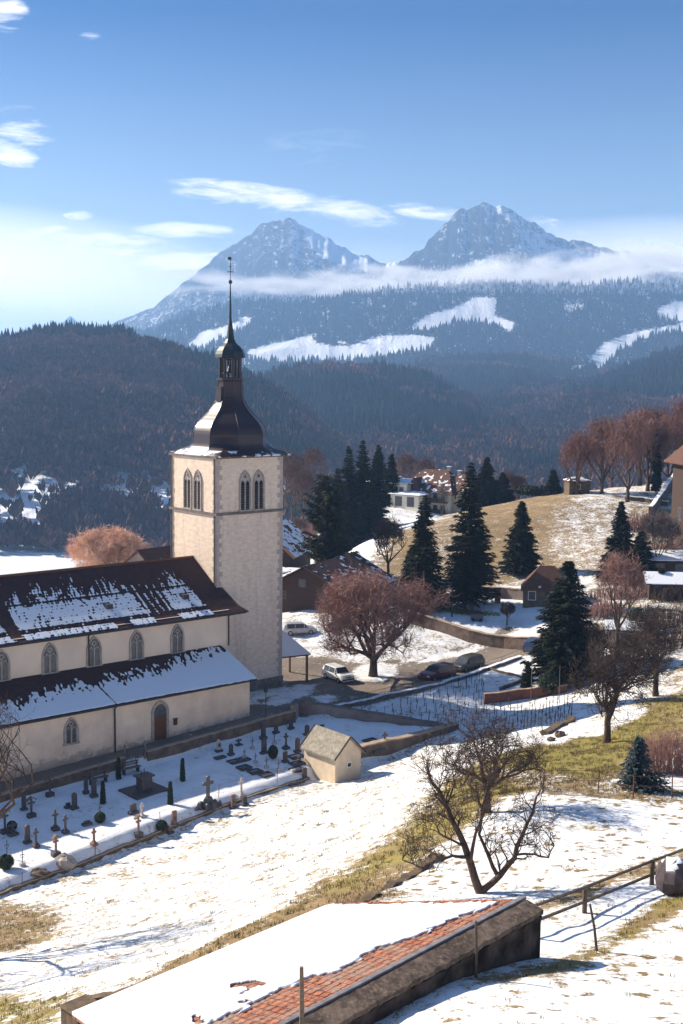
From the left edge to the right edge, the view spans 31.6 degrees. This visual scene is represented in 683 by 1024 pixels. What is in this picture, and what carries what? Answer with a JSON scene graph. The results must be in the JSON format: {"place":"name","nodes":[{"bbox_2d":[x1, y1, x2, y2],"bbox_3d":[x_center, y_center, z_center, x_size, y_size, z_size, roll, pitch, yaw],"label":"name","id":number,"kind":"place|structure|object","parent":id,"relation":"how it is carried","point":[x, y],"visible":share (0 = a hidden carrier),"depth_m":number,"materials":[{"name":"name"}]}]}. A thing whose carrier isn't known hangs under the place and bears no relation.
{"place":"outdoors","nodes":[
{"label":"outdoors","id":0,"kind":"place"},
{"bbox_2d":[0,364,671,553],"bbox_3d":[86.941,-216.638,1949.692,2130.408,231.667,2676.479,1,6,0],"label":"hills","id":1,"kind":"structure","parent":0,"point":[30,487],"depth_m":778.36,"materials":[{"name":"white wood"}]},
{"bbox_2d":[0,330,217,549],"bbox_3d":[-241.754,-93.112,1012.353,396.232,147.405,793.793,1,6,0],"label":"bare wood","id":2,"kind":"object","parent":1,"relation":"on","point":[124,401],"visible":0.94,"depth_m":889.43,"materials":[{"name":"plant"}]},
{"bbox_2d":[0,318,301,518],"bbox_3d":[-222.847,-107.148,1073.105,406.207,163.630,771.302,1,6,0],"label":"conifer wood","id":3,"kind":"object","parent":1,"relation":"on","point":[202,383],"visible":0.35,"depth_m":1162.06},
{"bbox_2d":[226,343,682,467],"bbox_3d":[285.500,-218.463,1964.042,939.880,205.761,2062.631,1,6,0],"label":"conifer forest","id":4,"kind":"object","parent":1,"relation":"on","point":[351,403],"visible":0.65,"depth_m":1681.74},
{"bbox_2d":[237,351,682,496],"bbox_3d":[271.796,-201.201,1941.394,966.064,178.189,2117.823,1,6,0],"label":"bare forest","id":5,"kind":"object","parent":1,"relation":"on","point":[552,414],"visible":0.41,"depth_m":1300.52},
{"bbox_2d":[0,482,682,1023],"bbox_3d":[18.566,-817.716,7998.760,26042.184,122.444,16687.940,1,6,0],"label":"ground","id":6,"kind":"structure","parent":0,"point":[180,864],"depth_m":70.69,"materials":[{"name":"snow"}]},
{"bbox_2d":[0,690,34,818],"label":"bare tree","id":7,"kind":"object","parent":6,"relation":"on","point":[12,800],"visible":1,"depth_m":59.94,"materials":[{"name":"brown plant"}]},
{"bbox_2d":[0,756,125,802],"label":"path wall","id":8,"kind":"structure","parent":6,"relation":"on","point":[74,776],"depth_m":95.29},
{"bbox_2d":[55,852,77,870],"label":"boulder","id":9,"kind":"object","parent":6,"relation":"on","point":[67,862],"visible":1,"depth_m":81.45,"materials":[{"name":"grey stone"}]},
{"bbox_2d":[59,994,96,1023],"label":"pier","id":10,"kind":"structure","parent":6,"relation":"on","point":[68,1007],"depth_m":39.29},
{"bbox_2d":[63,523,150,566],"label":"golden tree","id":11,"kind":"object","parent":6,"relation":"on","point":[93,547],"visible":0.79,"depth_m":166.99,"materials":[{"name":"brown plant"}]},
{"bbox_2d":[0,714,267,790],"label":"footpath","id":12,"kind":"structure","parent":6,"relation":"on","point":[72,767],"depth_m":100.15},
{"bbox_2d":[118,769,167,799],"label":"altar monument","id":13,"kind":"object","parent":6,"relation":"on","point":[145,786],"visible":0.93,"depth_m":94.07,"materials":[{"name":"stone"}]},
{"bbox_2d":[0,257,292,781],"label":"church","id":14,"kind":"structure","parent":6,"relation":"on","point":[100,660],"depth_m":109.78,"materials":[{"name":"paint"}]},
{"bbox_2d":[0,649,11,681],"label":"window","id":15,"kind":"structure","parent":14,"relation":"in","point":[5,675],"depth_m":99.56,"materials":[{"name":"grey stone"}]},
{"bbox_2d":[41,642,58,674],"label":"window","id":16,"kind":"structure","parent":14,"relation":"in","point":[49,658],"depth_m":102.17,"materials":[{"name":"glass"}]},
{"bbox_2d":[63,717,79,745],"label":"window","id":17,"kind":"structure","parent":14,"relation":"in","point":[71,728],"depth_m":98.23,"materials":[{"name":"glass"}]},
{"bbox_2d":[86,636,102,667],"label":"window","id":18,"kind":"structure","parent":14,"relation":"in","point":[95,645],"depth_m":104.95,"materials":[{"name":"grey stone"}]},
{"bbox_2d":[129,630,144,660],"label":"window","id":19,"kind":"structure","parent":14,"relation":"in","point":[136,642],"depth_m":107.68,"materials":[{"name":"glass"}]},
{"bbox_2d":[151,700,168,740],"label":"door","id":20,"kind":"structure","parent":14,"relation":"in","point":[160,710],"depth_m":103.78,"materials":[{"name":"brown wood"}]},
{"bbox_2d":[170,624,185,653],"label":"window","id":21,"kind":"structure","parent":14,"relation":"in","point":[177,637],"depth_m":110.48,"materials":[{"name":"glass"}]},
{"bbox_2d":[182,468,191,509],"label":"belfry window","id":22,"kind":"structure","parent":14,"relation":"in","point":[187,478],"depth_m":119.13,"materials":[{"name":"grey stone"}]},
{"bbox_2d":[192,469,201,510],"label":"belfry window","id":23,"kind":"structure","parent":14,"relation":"in","point":[197,479],"depth_m":117.80,"materials":[{"name":"grey stone"}]},
{"bbox_2d":[238,470,251,511],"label":"belfry window","id":24,"kind":"structure","parent":14,"relation":"in","point":[245,479],"depth_m":117.60,"materials":[{"name":"grey stone"}]},
{"bbox_2d":[252,469,265,510],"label":"belfry window","id":25,"kind":"structure","parent":14,"relation":"in","point":[258,479],"depth_m":118.73,"materials":[{"name":"grey stone"}]},
{"bbox_2d":[124,545,170,561],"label":"village house","id":26,"kind":"structure","parent":6,"relation":"on","point":[162,552],"depth_m":149.44,"materials":[{"name":"brown tile"}]},
{"bbox_2d":[0,777,309,895],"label":"churchyard wall","id":27,"kind":"structure","parent":6,"relation":"on","point":[89,860],"depth_m":85.65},
{"bbox_2d":[194,775,221,810],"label":"memorial cross","id":28,"kind":"object","parent":6,"relation":"on","point":[209,803],"visible":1,"depth_m":91.50,"materials":[{"name":"stone"}]},
{"bbox_2d":[146,710,295,760],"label":"path wall","id":29,"kind":"structure","parent":6,"relation":"on","point":[231,732],"depth_m":104.71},
{"bbox_2d":[89,853,443,1000],"bbox_3d":[-1.253,16.299,46.110,17.437,3.469,3.941,-4,8,-39],"label":"snow patch","id":30,"kind":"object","parent":6,"relation":"on","point":[371,895],"depth_m":48.91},
{"bbox_2d":[282,519,310,567],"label":"chalet","id":31,"kind":"object","parent":6,"relation":"on","point":[292,538],"visible":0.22,"depth_m":185.76,"materials":[{"name":"brown wood"}]},
{"bbox_2d":[282,630,310,681],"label":"bus shelter","id":32,"kind":"object","parent":6,"relation":"on","point":[291,647],"visible":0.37,"depth_m":125.02,"materials":[{"name":"brown tile"}]},
{"bbox_2d":[283,455,313,520],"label":"valley tree","id":33,"kind":"object","parent":6,"relation":"on","point":[291,468],"visible":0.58,"depth_m":262.45,"materials":[{"name":"brown plant"}]},
{"bbox_2d":[282,621,316,635],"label":"parked car","id":34,"kind":"object","parent":6,"relation":"on","point":[291,628],"visible":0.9,"depth_m":145.12,"materials":[{"name":"silver metal"}]},
{"bbox_2d":[283,465,316,522],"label":"valley tree","id":35,"kind":"object","parent":6,"relation":"on","point":[308,479],"visible":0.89,"depth_m":255.48,"materials":[{"name":"brown plant"}]},
{"bbox_2d":[299,966,303,1023],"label":"post","id":36,"kind":"object","parent":6,"relation":"on","point":[301,994],"visible":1,"depth_m":28.32,"materials":[{"name":"brown wood"}]},
{"bbox_2d":[72,895,543,1023],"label":"tiled building","id":37,"kind":"structure","parent":6,"relation":"on","point":[367,962],"depth_m":32.44,"materials":[{"name":"red tile"}]},
{"bbox_2d":[295,443,329,501],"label":"valley tree","id":38,"kind":"object","parent":6,"relation":"on","point":[313,454],"visible":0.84,"depth_m":299.31,"materials":[{"name":"brown plant"}]},
{"bbox_2d":[293,473,359,562],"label":"pine tree","id":39,"kind":"object","parent":6,"relation":"on","point":[324,519],"visible":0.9,"depth_m":171.12,"materials":[{"name":"green plant"}]},
{"bbox_2d":[299,724,366,782],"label":"mortuary chapel","id":40,"kind":"structure","parent":6,"relation":"on","point":[331,756],"depth_m":99.32,"materials":[{"name":"beige paint"}]},
{"bbox_2d":[320,468,354,551],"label":"fir tree","id":41,"kind":"object","parent":6,"relation":"on","point":[339,482],"visible":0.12,"depth_m":232.45,"materials":[{"name":"green plant"}]},
{"bbox_2d":[282,552,397,612],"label":"barn","id":42,"kind":"structure","parent":6,"relation":"on","point":[299,591],"depth_m":158.60,"materials":[{"name":"brown wood"}]},
{"bbox_2d":[0,764,682,1023],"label":"withered grass","id":43,"kind":"structure","parent":6,"relation":"on","point":[293,911],"depth_m":52.78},
{"bbox_2d":[338,446,367,547],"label":"fir tree","id":44,"kind":"object","parent":6,"relation":"on","point":[350,482],"visible":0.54,"depth_m":236.04,"materials":[{"name":"green plant"}]},
{"bbox_2d":[353,440,381,538],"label":"fir tree","id":45,"kind":"object","parent":6,"relation":"on","point":[367,497],"visible":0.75,"depth_m":237.88,"materials":[{"name":"green plant"}]},
{"bbox_2d":[290,699,445,726],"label":"retaining wall","id":46,"kind":"structure","parent":6,"relation":"on","point":[309,707],"depth_m":112.43,"materials":[{"name":"stone"}]},
{"bbox_2d":[365,456,391,528],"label":"fir tree","id":47,"kind":"object","parent":6,"relation":"on","point":[381,510],"visible":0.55,"depth_m":240.11,"materials":[{"name":"green plant"}]},
{"bbox_2d":[311,560,455,676],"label":"linden tree","id":48,"kind":"object","parent":6,"relation":"on","point":[350,602],"visible":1,"depth_m":125.16,"materials":[{"name":"brown plant"}]},
{"bbox_2d":[371,511,407,573],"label":"bare tree","id":49,"kind":"object","parent":6,"relation":"on","point":[387,528],"visible":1,"depth_m":169.34,"materials":[{"name":"brown plant"}]},
{"bbox_2d":[382,453,399,504],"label":"fir tree","id":50,"kind":"object","parent":6,"relation":"on","point":[392,475],"visible":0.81,"depth_m":257.98,"materials":[{"name":"green plant"}]},
{"bbox_2d":[395,452,419,478],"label":"valley tree","id":51,"kind":"object","parent":6,"relation":"on","point":[405,461],"visible":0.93,"depth_m":289.32,"materials":[{"name":"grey plant"}]},
{"bbox_2d":[360,721,458,757],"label":"churchyard wall","id":52,"kind":"structure","parent":6,"relation":"on","point":[391,745],"depth_m":106.88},
{"bbox_2d":[387,490,431,511],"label":"garage wing","id":53,"kind":"structure","parent":6,"relation":"on","point":[410,500],"depth_m":254.58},
{"bbox_2d":[391,494,453,611],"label":"fir tree","id":54,"kind":"object","parent":6,"relation":"on","point":[426,561],"visible":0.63,"depth_m":150.53,"materials":[{"name":"green plant"}]},
{"bbox_2d":[333,655,521,706],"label":"street wall","id":55,"kind":"structure","parent":6,"relation":"on","point":[413,690],"depth_m":120.92,"materials":[{"name":"stone"}]},
{"bbox_2d":[411,466,457,513],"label":"villa","id":56,"kind":"object","parent":6,"relation":"on","point":[426,480],"visible":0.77,"depth_m":256.58,"materials":[{"name":"brown tile"}]},
{"bbox_2d":[282,473,635,536],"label":"valley bare wood","id":57,"kind":"object","parent":6,"relation":"on","point":[533,482],"visible":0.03,"depth_m":927.20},
{"bbox_2d":[453,470,478,512],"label":"white house","id":58,"kind":"structure","parent":6,"relation":"on","point":[458,480],"depth_m":255.18,"materials":[{"name":"paint"}]},
{"bbox_2d":[437,462,503,608],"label":"fir tree","id":59,"kind":"object","parent":6,"relation":"on","point":[470,573],"visible":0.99,"depth_m":151.35,"materials":[{"name":"green plant"}]},
{"bbox_2d":[407,613,538,649],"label":"park wall","id":60,"kind":"structure","parent":6,"relation":"on","point":[466,634],"depth_m":141.15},
{"bbox_2d":[396,721,568,893],"bbox_3d":[5.351,11.648,46.532,6.701,7.068,4.541,1,6,0],"label":"apple tree","id":61,"kind":"object","parent":6,"relation":"on","point":[467,856],"visible":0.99,"depth_m":46.38,"materials":[{"name":"brown plant"}]},
{"bbox_2d":[424,696,551,813],"bbox_3d":[7.469,12.171,59.606,6.399,5.973,5.802,5,7,34],"label":"apple tree","id":62,"kind":"object","parent":6,"relation":"on","point":[525,761],"visible":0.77,"depth_m":59.26,"materials":[{"name":"brown plant"}]},
{"bbox_2d":[472,457,506,507],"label":"fir tree","id":63,"kind":"object","parent":6,"relation":"on","point":[488,484],"visible":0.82,"depth_m":239.71,"materials":[{"name":"green plant"}]},
{"bbox_2d":[484,586,522,599],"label":"park wall","id":64,"kind":"structure","parent":6,"relation":"on","point":[512,593],"depth_m":155.54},
{"bbox_2d":[497,472,515,503],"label":"fir tree","id":65,"kind":"object","parent":6,"relation":"on","point":[505,492],"visible":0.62,"depth_m":244.15,"materials":[{"name":"green plant"}]},
{"bbox_2d":[495,501,544,576],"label":"fir tree","id":66,"kind":"object","parent":6,"relation":"on","point":[521,556],"visible":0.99,"depth_m":168.45,"materials":[{"name":"green plant"}]},
{"bbox_2d":[483,684,566,703],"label":"garden wall","id":67,"kind":"structure","parent":6,"relation":"on","point":[514,694],"depth_m":116.95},
{"bbox_2d":[520,663,533,687],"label":"juniper","id":68,"kind":"object","parent":6,"relation":"on","point":[526,674],"visible":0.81,"depth_m":119.12,"materials":[{"name":"green plant"}]},
{"bbox_2d":[514,485,545,496],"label":"dark hedge","id":69,"kind":"object","parent":6,"relation":"on","point":[535,490],"visible":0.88,"depth_m":235.86,"materials":[{"name":"green plant"}]},
{"bbox_2d":[521,565,564,607],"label":"park lodge","id":70,"kind":"structure","parent":6,"relation":"on","point":[536,583],"depth_m":150.04,"materials":[{"name":"wood"}]},
{"bbox_2d":[536,671,558,694],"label":"evergreen bush","id":71,"kind":"object","parent":6,"relation":"on","point":[550,676],"visible":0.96,"depth_m":116.82,"materials":[{"name":"green plant"}]},
{"bbox_2d":[543,469,562,495],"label":"fir tree","id":72,"kind":"object","parent":6,"relation":"on","point":[552,487],"visible":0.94,"depth_m":232.12,"materials":[{"name":"green plant"}]},
{"bbox_2d":[541,716,575,734],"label":"hedge wall","id":73,"kind":"structure","parent":6,"relation":"on","point":[553,727],"depth_m":98.39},
{"bbox_2d":[519,561,604,690],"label":"fir tree","id":74,"kind":"object","parent":6,"relation":"on","point":[561,641],"visible":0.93,"depth_m":118.84,"materials":[{"name":"green plant"}]},
{"bbox_2d":[449,757,681,798],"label":"wire fence","id":75,"kind":"object","parent":6,"relation":"on","point":[672,776],"visible":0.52,"depth_m":62.99,"materials":[{"name":"wood"}]},
{"bbox_2d":[563,476,591,494],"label":"pavilion","id":76,"kind":"structure","parent":6,"relation":"on","point":[583,486],"depth_m":217.20,"materials":[{"name":"beige stone"}]},
{"bbox_2d":[557,429,599,494],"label":"grove tree","id":77,"kind":"object","parent":6,"relation":"on","point":[576,451],"visible":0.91,"depth_m":215.63,"materials":[{"name":"brown plant"}]},
{"bbox_2d":[580,433,606,489],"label":"grove tree","id":78,"kind":"object","parent":6,"relation":"on","point":[594,463],"visible":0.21,"depth_m":231.72,"materials":[{"name":"brown plant"}]},
{"bbox_2d":[576,415,623,493],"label":"grove tree","id":79,"kind":"object","parent":6,"relation":"on","point":[598,428],"visible":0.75,"depth_m":213.56,"materials":[{"name":"brown plant"}]},
{"bbox_2d":[582,598,627,619],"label":"bush","id":80,"kind":"object","parent":6,"relation":"on","point":[604,612],"visible":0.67,"depth_m":141.02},
{"bbox_2d":[535,848,682,920],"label":"rail fence","id":81,"kind":"object","parent":6,"relation":"on","point":[585,900],"visible":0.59,"depth_m":42.18,"materials":[{"name":"brown wood"}]},
{"bbox_2d":[575,587,646,599],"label":"dogwood bush","id":82,"kind":"object","parent":6,"relation":"on","point":[591,597],"visible":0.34,"depth_m":150.06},
{"bbox_2d":[592,501,633,581],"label":"fir tree","id":83,"kind":"object","parent":6,"relation":"on","point":[619,540],"visible":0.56,"depth_m":158.63,"materials":[{"name":"green plant"}]},
{"bbox_2d":[561,608,675,742],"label":"apple tree","id":84,"kind":"object","parent":6,"relation":"on","point":[626,660],"visible":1,"depth_m":83.78,"materials":[{"name":"brown plant"}]},
{"bbox_2d":[590,546,653,648],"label":"bare tree","id":85,"kind":"object","parent":6,"relation":"on","point":[616,565],"visible":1,"depth_m":120.42,"materials":[{"name":"brown plant"}]},
{"bbox_2d":[602,408,661,501],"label":"grove tree","id":86,"kind":"object","parent":6,"relation":"on","point":[626,440],"visible":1,"depth_m":204.53,"materials":[{"name":"brown plant"}]},
{"bbox_2d":[613,736,658,794],"bbox_3d":[15.765,13.477,64.086,2.488,3.269,2.386,-4,8,-38],"label":"blue spruce","id":87,"kind":"object","parent":6,"relation":"on","point":[639,764],"visible":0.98,"depth_m":63.74,"materials":[{"name":"green plant"}]},
{"bbox_2d":[623,531,658,584],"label":"fir tree","id":88,"kind":"object","parent":6,"relation":"on","point":[642,548],"visible":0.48,"depth_m":156.67,"materials":[{"name":"green plant"}]},
{"bbox_2d":[605,594,682,696],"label":"apple tree","id":89,"kind":"object","parent":6,"relation":"on","point":[649,618],"visible":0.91,"depth_m":102.91,"materials":[{"name":"brown plant"}]},
{"bbox_2d":[623,403,670,485],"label":"grove tree","id":90,"kind":"object","parent":6,"relation":"on","point":[640,474],"visible":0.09,"depth_m":225.49,"materials":[{"name":"brown plant"}]},
{"bbox_2d":[632,769,671,793],"bbox_3d":[16.325,14.352,63.762,2.395,1.495,2.282,1,6,0],"label":"cedar bush","id":91,"kind":"object","parent":6,"relation":"on","point":[655,775],"visible":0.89,"depth_m":63.49,"materials":[{"name":"green plant"}]},
{"bbox_2d":[633,412,675,490],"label":"grove tree","id":92,"kind":"object","parent":6,"relation":"on","point":[655,430],"visible":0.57,"depth_m":212.73,"materials":[{"name":"brown plant"}]},
{"bbox_2d":[627,716,682,775],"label":"dogwood bush","id":93,"kind":"object","parent":6,"relation":"on","point":[666,753],"visible":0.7,"depth_m":69.10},
{"bbox_2d":[648,434,662,492],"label":"cypress","id":94,"kind":"object","parent":6,"relation":"on","point":[656,482],"visible":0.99,"depth_m":211.95,"materials":[{"name":"green plant"}]},
{"bbox_2d":[636,508,682,556],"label":"bare tree","id":95,"kind":"object","parent":6,"relation":"on","point":[654,522],"visible":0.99,"depth_m":156.92,"materials":[{"name":"brown plant"}]},
{"bbox_2d":[648,473,672,516],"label":"hillside wall","id":96,"kind":"structure","parent":6,"relation":"on","point":[662,494],"depth_m":203.80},
{"bbox_2d":[640,571,682,599],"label":"cabin","id":97,"kind":"object","parent":6,"relation":"on","point":[657,582],"visible":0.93,"depth_m":147.88,"materials":[{"name":"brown wood"}]},
{"bbox_2d":[642,410,682,478],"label":"grove tree","id":98,"kind":"object","parent":6,"relation":"on","point":[676,434],"visible":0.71,"depth_m":212.73,"materials":[{"name":"brown plant"}]},
{"bbox_2d":[645,549,682,571],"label":"outbuilding","id":99,"kind":"structure","parent":6,"relation":"on","point":[670,561],"depth_m":157.18,"materials":[{"name":"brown wood"}]},
{"bbox_2d":[650,582,682,602],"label":"bush","id":100,"kind":"object","parent":6,"relation":"on","point":[673,595],"visible":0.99,"depth_m":145.84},
{"bbox_2d":[655,856,682,895],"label":"boulder","id":101,"kind":"object","parent":6,"relation":"on","point":[669,877],"visible":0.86,"depth_m":42.95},
{"bbox_2d":[659,396,682,453],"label":"grove tree","id":102,"kind":"object","parent":6,"relation":"on","point":[678,410],"visible":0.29,"depth_m":224.69,"materials":[{"name":"brown plant"}]},
{"bbox_2d":[664,445,682,549],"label":"manor","id":103,"kind":"structure","parent":6,"relation":"on","point":[675,458],"depth_m":168.49,"materials":[{"name":"paint"}]},
{"bbox_2d":[0,0,682,334],"label":"sky","id":104,"kind":"structure","parent":0,"point":[141,141],"materials":[{"name":"blue"}]},
{"bbox_2d":[63,202,682,372],"bbox_3d":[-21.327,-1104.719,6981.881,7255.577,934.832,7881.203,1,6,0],"label":"mountains","id":105,"kind":"structure","parent":0,"point":[486,235],"depth_m":5059.81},
{"bbox_2d":[125,287,682,374],"bbox_3d":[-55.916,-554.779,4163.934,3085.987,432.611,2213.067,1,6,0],"label":"mountain forest","id":106,"kind":"object","parent":105,"relation":"on","point":[552,335],"visible":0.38,"depth_m":3794.64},
{"bbox_2d":[179,259,682,310],"bbox_3d":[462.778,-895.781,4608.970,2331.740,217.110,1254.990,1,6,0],"label":"cloud bank","id":107,"kind":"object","parent":105,"relation":"on","point":[669,282],"visible":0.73,"depth_m":4814.09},
{"bbox_2d":[250,628,541,716],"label":"street","id":108,"kind":"structure","parent":0,"point":[317,687],"depth_m":126.74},
{"bbox_2d":[322,663,353,682],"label":"parked car","id":109,"kind":"object","parent":108,"relation":"on","point":[338,673],"visible":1,"depth_m":125.66,"materials":[{"name":"white paint"}]},
{"bbox_2d":[417,662,456,680],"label":"parked car","id":110,"kind":"object","parent":108,"relation":"on","point":[437,670],"visible":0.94,"depth_m":125.98,"materials":[{"name":"red paint"}]},
{"bbox_2d":[452,652,484,671],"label":"parked car","id":111,"kind":"object","parent":108,"relation":"on","point":[465,661],"visible":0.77,"depth_m":130.37,"materials":[{"name":"grey paint"}]},
{"bbox_2d":[255,686,682,880],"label":"bank grass","id":112,"kind":"structure","parent":0,"point":[612,748],"depth_m":79.99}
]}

